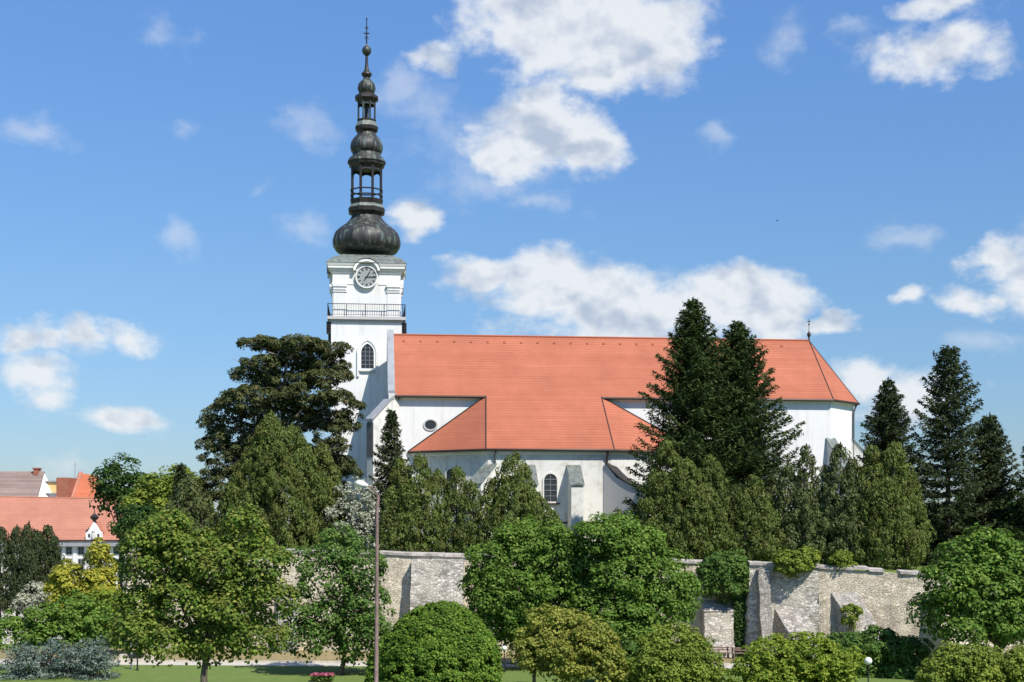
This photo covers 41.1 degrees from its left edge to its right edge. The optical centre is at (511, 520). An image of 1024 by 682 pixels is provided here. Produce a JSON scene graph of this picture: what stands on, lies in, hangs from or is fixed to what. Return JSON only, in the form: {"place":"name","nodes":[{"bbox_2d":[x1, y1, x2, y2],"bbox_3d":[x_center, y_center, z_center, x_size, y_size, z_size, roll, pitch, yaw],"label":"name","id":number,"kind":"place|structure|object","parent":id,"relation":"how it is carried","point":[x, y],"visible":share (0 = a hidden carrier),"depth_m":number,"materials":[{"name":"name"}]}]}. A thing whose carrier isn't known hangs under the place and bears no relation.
{"place":"outdoors","nodes":[
{"label":"outdoors","id":0,"kind":"place"},
{"bbox_2d":[1,608,116,643],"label":"street","id":1,"kind":"structure","parent":0,"point":[2,613],"depth_m":129.09,"materials":[{"name":"grey asphalt"}]},
{"bbox_2d":[0,524,1023,681],"bbox_3d":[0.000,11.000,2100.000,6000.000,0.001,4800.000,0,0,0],"label":"ground","id":2,"kind":"structure","parent":0,"point":[192,673],"depth_m":97.33,"materials":[{"name":"green plant"}]},
{"bbox_2d":[0,468,51,496],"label":"gabled house","id":3,"kind":"structure","parent":2,"relation":"on","point":[33,483],"depth_m":211.72,"materials":[{"name":"grey tile"}]},
{"bbox_2d":[9,580,50,616],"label":"garden shrub","id":4,"kind":"object","parent":2,"relation":"on","point":[33,598],"visible":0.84,"depth_m":137.57,"materials":[{"name":"white plant"}]},
{"bbox_2d":[0,520,65,625],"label":"yew tree","id":5,"kind":"object","parent":2,"relation":"on","point":[30,558],"visible":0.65,"depth_m":140.87,"materials":[{"name":"green plant"}]},
{"bbox_2d":[0,640,72,680],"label":"blue spruce","id":6,"kind":"object","parent":2,"relation":"on","point":[23,663],"visible":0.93,"depth_m":95.23,"materials":[{"name":"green plant"}]},
{"bbox_2d":[38,481,55,496],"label":"rendered house","id":7,"kind":"structure","parent":2,"relation":"on","point":[52,485],"depth_m":213.00,"materials":[{"name":"yellow paint"}]},
{"bbox_2d":[0,589,113,671],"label":"young tree","id":8,"kind":"object","parent":2,"relation":"on","point":[66,625],"visible":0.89,"depth_m":98.35,"materials":[{"name":"green plant"}]},
{"bbox_2d":[0,496,124,592],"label":"town house","id":9,"kind":"structure","parent":2,"relation":"on","point":[78,524],"depth_m":187.44,"materials":[{"name":"orange tile"}]},
{"bbox_2d":[66,547,71,554],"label":"window","id":10,"kind":"structure","parent":9,"relation":"in","point":[68,549],"depth_m":184.97,"materials":[{"name":"grey glass"}]},
{"bbox_2d":[78,547,83,554],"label":"window","id":11,"kind":"structure","parent":9,"relation":"in","point":[80,549],"depth_m":184.97,"materials":[{"name":"grey glass"}]},
{"bbox_2d":[78,559,83,568],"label":"window","id":12,"kind":"structure","parent":9,"relation":"in","point":[80,561],"depth_m":184.97,"materials":[{"name":"grey glass"}]},
{"bbox_2d":[42,558,86,615],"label":"deciduous tree","id":13,"kind":"object","parent":2,"relation":"on","point":[59,583],"visible":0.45,"depth_m":117.79,"materials":[{"name":"yellow plant"}]},
{"bbox_2d":[28,635,118,679],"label":"blue spruce","id":14,"kind":"object","parent":2,"relation":"on","point":[69,654],"visible":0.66,"depth_m":95.53,"materials":[{"name":"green plant"}]},
{"bbox_2d":[56,465,115,505],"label":"roofed block","id":15,"kind":"structure","parent":2,"relation":"on","point":[79,485],"depth_m":207.31,"materials":[{"name":"tile"}]},
{"bbox_2d":[82,553,90,568],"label":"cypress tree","id":16,"kind":"object","parent":2,"relation":"on","point":[85,556],"visible":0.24,"depth_m":159.70,"materials":[{"name":"green plant"}]},
{"bbox_2d":[71,537,120,599],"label":"deciduous tree","id":17,"kind":"object","parent":2,"relation":"on","point":[96,577],"visible":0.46,"depth_m":117.36,"materials":[{"name":"yellow plant"}]},
{"bbox_2d":[74,644,121,680],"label":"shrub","id":18,"kind":"object","parent":2,"relation":"on","point":[102,656],"visible":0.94,"depth_m":94.50,"materials":[{"name":"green plant"}]},
{"bbox_2d":[75,588,143,653],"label":"deciduous tree","id":19,"kind":"object","parent":2,"relation":"on","point":[101,595],"visible":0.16,"depth_m":110.91,"materials":[{"name":"green plant"}]},
{"bbox_2d":[88,452,152,588],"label":"deciduous tree","id":20,"kind":"object","parent":2,"relation":"on","point":[117,490],"visible":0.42,"depth_m":156.47,"materials":[{"name":"green plant"}]},
{"bbox_2d":[106,504,161,578],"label":"deciduous tree","id":21,"kind":"object","parent":2,"relation":"on","point":[133,516],"visible":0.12,"depth_m":134.25,"materials":[{"name":"green plant"}]},
{"bbox_2d":[119,463,219,528],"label":"deciduous tree","id":22,"kind":"object","parent":2,"relation":"on","point":[160,491],"visible":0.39,"depth_m":148.87,"materials":[{"name":"green plant"}]},
{"bbox_2d":[106,501,301,681],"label":"maple tree","id":23,"kind":"object","parent":2,"relation":"on","point":[216,605],"visible":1,"depth_m":81.99,"materials":[{"name":"green plant"}]},
{"bbox_2d":[310,672,334,680],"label":"flower bed","id":24,"kind":"object","parent":2,"relation":"on","point":[316,676],"visible":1,"depth_m":92.83,"materials":[{"name":"pink plant"}]},
{"bbox_2d":[278,521,396,674],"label":"maple tree","id":25,"kind":"object","parent":2,"relation":"on","point":[359,620],"visible":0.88,"depth_m":96.16,"materials":[{"name":"green plant"}]},
{"bbox_2d":[355,480,378,681],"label":"street lamp","id":26,"kind":"object","parent":2,"relation":"on","point":[359,483],"visible":1,"depth_m":59.93,"materials":[{"name":"grey metal"}]},
{"bbox_2d":[0,648,739,662],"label":"dry verge","id":27,"kind":"structure","parent":2,"relation":"on","point":[276,656],"depth_m":109.35,"materials":[{"name":"beige plant"}]},
{"bbox_2d":[0,659,739,664],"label":"kerb","id":28,"kind":"structure","parent":27,"relation":"on","point":[252,661],"depth_m":105.41,"materials":[{"name":"grey concrete"}]},
{"bbox_2d":[710,647,729,657],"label":"park bench","id":29,"kind":"object","parent":27,"relation":"on","point":[727,650],"visible":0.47,"depth_m":109.18,"materials":[{"name":"brown paint"}]},
{"bbox_2d":[731,647,749,658],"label":"park bench","id":30,"kind":"object","parent":27,"relation":"on","point":[736,649],"visible":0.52,"depth_m":108.78,"materials":[{"name":"brown paint"}]},
{"bbox_2d":[0,661,748,667],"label":"footpath","id":31,"kind":"structure","parent":2,"relation":"on","point":[294,664],"depth_m":104.04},
{"bbox_2d":[119,653,154,662],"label":"stone trough","id":32,"kind":"object","parent":31,"relation":"on","point":[141,660],"visible":0.59,"depth_m":105.50,"materials":[{"name":"stone"}]},
{"bbox_2d":[364,600,504,681],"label":"round tree","id":33,"kind":"object","parent":2,"relation":"on","point":[452,642],"visible":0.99,"depth_m":85.93,"materials":[{"name":"green plant"}]},
{"bbox_2d":[502,645,506,671],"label":"park lamp","id":34,"kind":"object","parent":2,"relation":"on","point":[504,648],"visible":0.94,"depth_m":98.93,"materials":[{"name":"metal"}]},
{"bbox_2d":[456,514,608,663],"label":"broadleaf tree","id":35,"kind":"object","parent":2,"relation":"on","point":[532,579],"visible":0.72,"depth_m":99.48,"materials":[{"name":"green plant"}]},
{"bbox_2d":[506,603,632,681],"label":"ornamental tree","id":36,"kind":"object","parent":2,"relation":"on","point":[582,647],"visible":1,"depth_m":86.90,"materials":[{"name":"green plant"}]},
{"bbox_2d":[119,548,1023,659],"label":"retaining wall","id":37,"kind":"structure","parent":2,"relation":"on","point":[817,597],"depth_m":109.02,"materials":[{"name":"beige stone"}]},
{"bbox_2d":[695,547,750,656],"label":"wall shrub","id":38,"kind":"object","parent":37,"relation":"attached to","point":[721,569],"visible":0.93,"depth_m":109.97,"materials":[{"name":"green plant"}]},
{"bbox_2d":[771,546,821,577],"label":"bush","id":39,"kind":"object","parent":37,"relation":"on","point":[805,558],"visible":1,"depth_m":107.93,"materials":[{"name":"green plant"}]},
{"bbox_2d":[827,549,858,571],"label":"bush","id":40,"kind":"object","parent":37,"relation":"on","point":[845,557],"visible":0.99,"depth_m":107.87,"materials":[{"name":"green plant"}]},
{"bbox_2d":[840,603,863,631],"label":"bush","id":41,"kind":"object","parent":37,"relation":"attached to","point":[849,608],"visible":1,"depth_m":104.92,"materials":[{"name":"green plant"}]},
{"bbox_2d":[596,637,649,681],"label":"garden shrub","id":42,"kind":"object","parent":2,"relation":"on","point":[629,647],"visible":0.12,"depth_m":91.12,"materials":[{"name":"green plant"}]},
{"bbox_2d":[549,510,703,644],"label":"broadleaf tree","id":43,"kind":"object","parent":2,"relation":"on","point":[634,602],"visible":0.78,"depth_m":98.50,"materials":[{"name":"green plant"}]},
{"bbox_2d":[621,621,727,681],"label":"garden shrub","id":44,"kind":"object","parent":2,"relation":"on","point":[686,658],"visible":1,"depth_m":85.91,"materials":[{"name":"green plant"}]},
{"bbox_2d":[724,630,866,681],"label":"garden shrub","id":45,"kind":"object","parent":2,"relation":"on","point":[795,661],"visible":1,"depth_m":84.77,"materials":[{"name":"green plant"}]},
{"bbox_2d":[864,657,871,681],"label":"park lamp","id":46,"kind":"object","parent":2,"relation":"on","point":[868,661],"visible":1,"depth_m":83.88,"materials":[{"name":"metal"}]},
{"bbox_2d":[826,624,934,678],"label":"garden shrub","id":47,"kind":"object","parent":2,"relation":"on","point":[892,654],"visible":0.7,"depth_m":95.47,"materials":[{"name":"green plant"}]},
{"bbox_2d":[904,522,1023,655],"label":"maple tree","id":48,"kind":"object","parent":2,"relation":"on","point":[967,592],"visible":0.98,"depth_m":91.96,"materials":[{"name":"green plant"}]},
{"bbox_2d":[913,640,1023,681],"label":"garden shrub","id":49,"kind":"object","parent":2,"relation":"on","point":[981,664],"visible":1,"depth_m":83.83,"materials":[{"name":"green plant"}]},
{"bbox_2d":[0,0,1023,521],"label":"sky","id":50,"kind":"structure","parent":0,"point":[175,175],"materials":[{"name":"blue"}]},
{"bbox_2d":[309,547,951,572],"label":"churchyard ground","id":51,"kind":"structure","parent":0,"point":[890,570],"depth_m":118.30,"materials":[{"name":"green plant"}]},
{"bbox_2d":[168,462,199,528],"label":"spruce tree","id":52,"kind":"object","parent":51,"relation":"on","point":[180,473],"visible":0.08,"depth_m":139.63,"materials":[{"name":"green plant"}]},
{"bbox_2d":[155,474,220,543],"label":"yew tree","id":53,"kind":"object","parent":51,"relation":"on","point":[203,509],"visible":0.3,"depth_m":124.38,"materials":[{"name":"green plant"}]},
{"bbox_2d":[183,333,367,545],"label":"pine tree","id":54,"kind":"object","parent":51,"relation":"on","point":[285,397],"visible":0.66,"depth_m":128.26,"materials":[{"name":"green plant"}]},
{"bbox_2d":[209,409,365,549],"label":"arborvitae","id":55,"kind":"object","parent":51,"relation":"on","point":[269,463],"visible":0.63,"depth_m":120.69,"materials":[{"name":"green plant"}]},
{"bbox_2d":[321,476,392,549],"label":"silver shrub","id":56,"kind":"object","parent":51,"relation":"on","point":[353,504],"visible":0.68,"depth_m":120.49,"materials":[{"name":"grey plant"}]},
{"bbox_2d":[363,408,414,549],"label":"spruce tree","id":57,"kind":"object","parent":51,"relation":"on","point":[390,450],"visible":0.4,"depth_m":130.44,"materials":[{"name":"green plant"}]},
{"bbox_2d":[379,452,461,552],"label":"arborvitae","id":58,"kind":"object","parent":51,"relation":"on","point":[411,501],"visible":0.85,"depth_m":118.36,"materials":[{"name":"green plant"}]},
{"bbox_2d":[434,465,485,552],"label":"arborvitae","id":59,"kind":"object","parent":51,"relation":"on","point":[468,503],"visible":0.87,"depth_m":119.11,"materials":[{"name":"green plant"}]},
{"bbox_2d":[462,450,561,552],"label":"arborvitae","id":60,"kind":"object","parent":51,"relation":"on","point":[532,501],"visible":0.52,"depth_m":118.85,"materials":[{"name":"green plant"}]},
{"bbox_2d":[326,18,876,555],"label":"church","id":61,"kind":"structure","parent":51,"relation":"on","point":[562,416],"depth_m":152.01,"materials":[{"name":"white paint"}]},
{"bbox_2d":[423,419,437,430],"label":"oval window","id":62,"kind":"structure","parent":61,"relation":"in","point":[429,424],"depth_m":147.86,"materials":[{"name":"white glass"}]},
{"bbox_2d":[445,468,457,496],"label":"window","id":63,"kind":"structure","parent":61,"relation":"in","point":[447,473],"depth_m":145.15,"materials":[{"name":"white paint"}]},
{"bbox_2d":[542,472,559,503],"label":"window","id":64,"kind":"structure","parent":61,"relation":"in","point":[549,482],"depth_m":143.18,"materials":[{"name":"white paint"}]},
{"bbox_2d":[795,473,809,508],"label":"window","id":65,"kind":"structure","parent":61,"relation":"in","point":[804,483],"depth_m":152.22,"materials":[{"name":"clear glass"}]},
{"bbox_2d":[628,438,743,559],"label":"arborvitae","id":66,"kind":"object","parent":51,"relation":"on","point":[698,496],"visible":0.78,"depth_m":117.88,"materials":[{"name":"green plant"}]},
{"bbox_2d":[612,296,771,560],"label":"spruce tree","id":67,"kind":"object","parent":51,"relation":"on","point":[690,397],"visible":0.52,"depth_m":125.31,"materials":[{"name":"green plant"}]},
{"bbox_2d":[672,320,818,562],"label":"spruce tree","id":68,"kind":"object","parent":51,"relation":"on","point":[742,351],"visible":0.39,"depth_m":127.99,"materials":[{"name":"green plant"}]},
{"bbox_2d":[720,474,785,561],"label":"arborvitae","id":69,"kind":"object","parent":51,"relation":"on","point":[773,489],"visible":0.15,"depth_m":123.47,"materials":[{"name":"green plant"}]},
{"bbox_2d":[722,472,788,561],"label":"arborvitae","id":70,"kind":"object","parent":51,"relation":"on","point":[754,524],"visible":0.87,"depth_m":117.54,"materials":[{"name":"green plant"}]},
{"bbox_2d":[768,443,829,557],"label":"juniper tree","id":71,"kind":"object","parent":51,"relation":"on","point":[789,528],"visible":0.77,"depth_m":119.32,"materials":[{"name":"green plant"}]},
{"bbox_2d":[798,442,880,565],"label":"juniper tree","id":72,"kind":"object","parent":51,"relation":"on","point":[832,480],"visible":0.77,"depth_m":118.33,"materials":[{"name":"green plant"}]},
{"bbox_2d":[792,503,903,550],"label":"deciduous tree","id":73,"kind":"object","parent":51,"relation":"on","point":[843,526],"depth_m":134.93,"materials":[{"name":"green plant"}]},
{"bbox_2d":[828,377,935,555],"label":"spruce tree","id":74,"kind":"object","parent":51,"relation":"on","point":[889,423],"visible":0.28,"depth_m":137.18,"materials":[{"name":"green plant"}]},
{"bbox_2d":[840,440,936,569],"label":"arborvitae","id":75,"kind":"object","parent":51,"relation":"on","point":[884,490],"visible":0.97,"depth_m":117.03,"materials":[{"name":"green plant"}]},
{"bbox_2d":[889,345,1013,566],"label":"spruce tree","id":76,"kind":"object","parent":51,"relation":"on","point":[950,417],"visible":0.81,"depth_m":123.15,"materials":[{"name":"green plant"}]},
{"bbox_2d":[903,496,1022,559],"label":"deciduous tree","id":77,"kind":"object","parent":51,"relation":"on","point":[957,499],"visible":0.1,"depth_m":132.40,"materials":[{"name":"green plant"}]},
{"bbox_2d":[938,411,1023,556],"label":"spruce tree","id":78,"kind":"object","parent":51,"relation":"on","point":[992,464],"visible":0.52,"depth_m":125.09,"materials":[{"name":"green plant"}]},
{"bbox_2d":[996,446,1023,565],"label":"spruce tree","id":79,"kind":"object","parent":51,"relation":"on","point":[1016,520],"visible":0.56,"depth_m":122.29,"materials":[{"name":"green plant"}]}
]}

